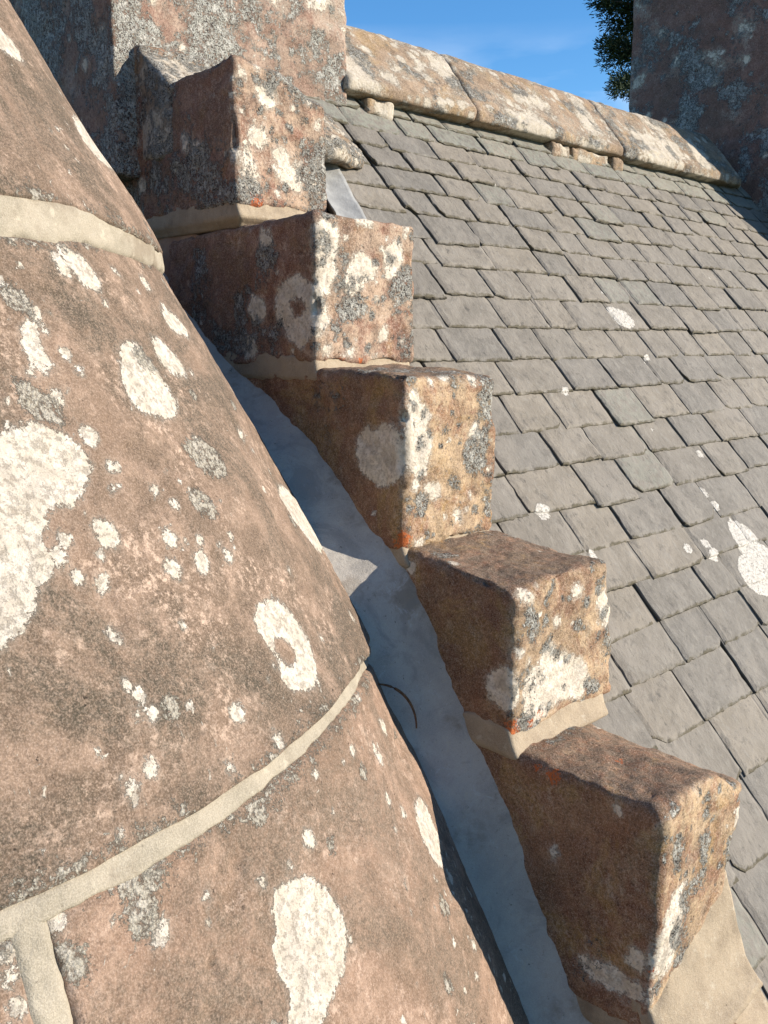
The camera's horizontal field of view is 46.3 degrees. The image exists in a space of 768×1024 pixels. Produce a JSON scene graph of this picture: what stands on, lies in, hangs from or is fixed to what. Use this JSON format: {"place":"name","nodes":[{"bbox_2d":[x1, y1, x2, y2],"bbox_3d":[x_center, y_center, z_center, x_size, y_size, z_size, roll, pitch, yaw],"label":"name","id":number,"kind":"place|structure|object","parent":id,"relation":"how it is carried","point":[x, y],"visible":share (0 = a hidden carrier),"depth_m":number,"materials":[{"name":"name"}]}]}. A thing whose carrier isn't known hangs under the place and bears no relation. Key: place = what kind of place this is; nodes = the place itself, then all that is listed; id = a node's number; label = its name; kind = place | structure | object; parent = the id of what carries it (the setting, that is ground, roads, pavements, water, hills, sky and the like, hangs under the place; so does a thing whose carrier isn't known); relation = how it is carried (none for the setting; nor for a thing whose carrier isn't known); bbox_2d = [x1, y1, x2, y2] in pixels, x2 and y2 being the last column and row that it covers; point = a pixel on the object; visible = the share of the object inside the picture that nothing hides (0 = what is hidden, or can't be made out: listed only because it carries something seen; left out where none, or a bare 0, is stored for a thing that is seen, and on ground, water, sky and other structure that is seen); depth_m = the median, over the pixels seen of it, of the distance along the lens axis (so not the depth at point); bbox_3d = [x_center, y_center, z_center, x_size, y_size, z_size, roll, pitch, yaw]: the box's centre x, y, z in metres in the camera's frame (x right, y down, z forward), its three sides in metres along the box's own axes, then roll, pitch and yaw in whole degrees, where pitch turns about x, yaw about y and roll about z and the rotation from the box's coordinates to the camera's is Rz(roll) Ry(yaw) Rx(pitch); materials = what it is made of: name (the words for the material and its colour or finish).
{"place":"outdoors","nodes":[
{"label":"outdoors","id":0,"kind":"place"},
{"bbox_2d":[344,0,630,111],"label":"sky","id":1,"kind":"structure","parent":0,"point":[549,43],"materials":[{"name":"blue"}]},
{"bbox_3d":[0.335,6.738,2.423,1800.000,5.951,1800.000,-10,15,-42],"label":"ground","id":2,"kind":"structure","parent":0,"visible":0},
{"bbox_2d":[0,0,528,1023],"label":"conical turret","id":3,"kind":"object","parent":2,"relation":"on","point":[218,802],"visible":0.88,"depth_m":0.94,"materials":[{"name":"stone"}]},
{"bbox_2d":[163,273,592,1023],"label":"cement gutter","id":4,"kind":"object","parent":3,"relation":"attached to","point":[385,601],"visible":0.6,"depth_m":1.42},
{"bbox_2d":[378,683,416,727],"bbox_3d":[0.019,0.299,1.397,0.072,0.066,0.017,3,12,16],"label":"twig","id":5,"kind":"object","parent":4,"relation":"in","point":[404,696],"visible":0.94,"depth_m":1.40,"materials":[{"name":"brown wood"}]},
{"bbox_2d":[132,54,767,1023],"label":"stepped gable","id":6,"kind":"structure","parent":2,"relation":"on","point":[294,298],"depth_m":1.46,"materials":[{"name":"red stone"}]},
{"bbox_2d":[9,0,363,214],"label":"chimney stack","id":7,"kind":"object","parent":6,"relation":"on","point":[117,68],"visible":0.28,"depth_m":1.95,"materials":[{"name":"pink stone"}]},
{"bbox_2d":[582,0,633,101],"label":"conifer tree","id":8,"kind":"object","parent":2,"relation":"on","point":[619,47],"visible":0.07,"depth_m":12.00,"materials":[{"name":"green plant"}]},
{"bbox_3d":[1.971,3.949,2.778,3.108,5.440,0.320,-10,15,-42],"label":"house wall","id":9,"kind":"object","parent":2,"relation":"on","visible":0},
{"bbox_2d":[305,95,767,1001],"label":"slate roof","id":10,"kind":"structure","parent":9,"relation":"on","point":[605,327],"depth_m":2.15,"materials":[{"name":"grey stone"}]},
{"bbox_2d":[325,163,366,218],"bbox_3d":[-0.116,-0.723,1.952,0.185,0.280,0.255,-10,15,-42],"label":"lead flashing","id":11,"kind":"object","parent":10,"relation":"on","point":[342,201],"visible":0.27,"depth_m":2.01,"materials":[{"name":"grey metal"}]},
{"bbox_2d":[343,25,740,187],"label":"stone ridge","id":12,"kind":"structure","parent":10,"relation":"on","point":[385,76],"depth_m":2.75,"materials":[{"name":"stone"}]},
{"bbox_2d":[629,0,767,218],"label":"chimney stack","id":13,"kind":"object","parent":10,"relation":"on","point":[700,66],"visible":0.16,"depth_m":3.80,"materials":[{"name":"red stone"}]}
]}

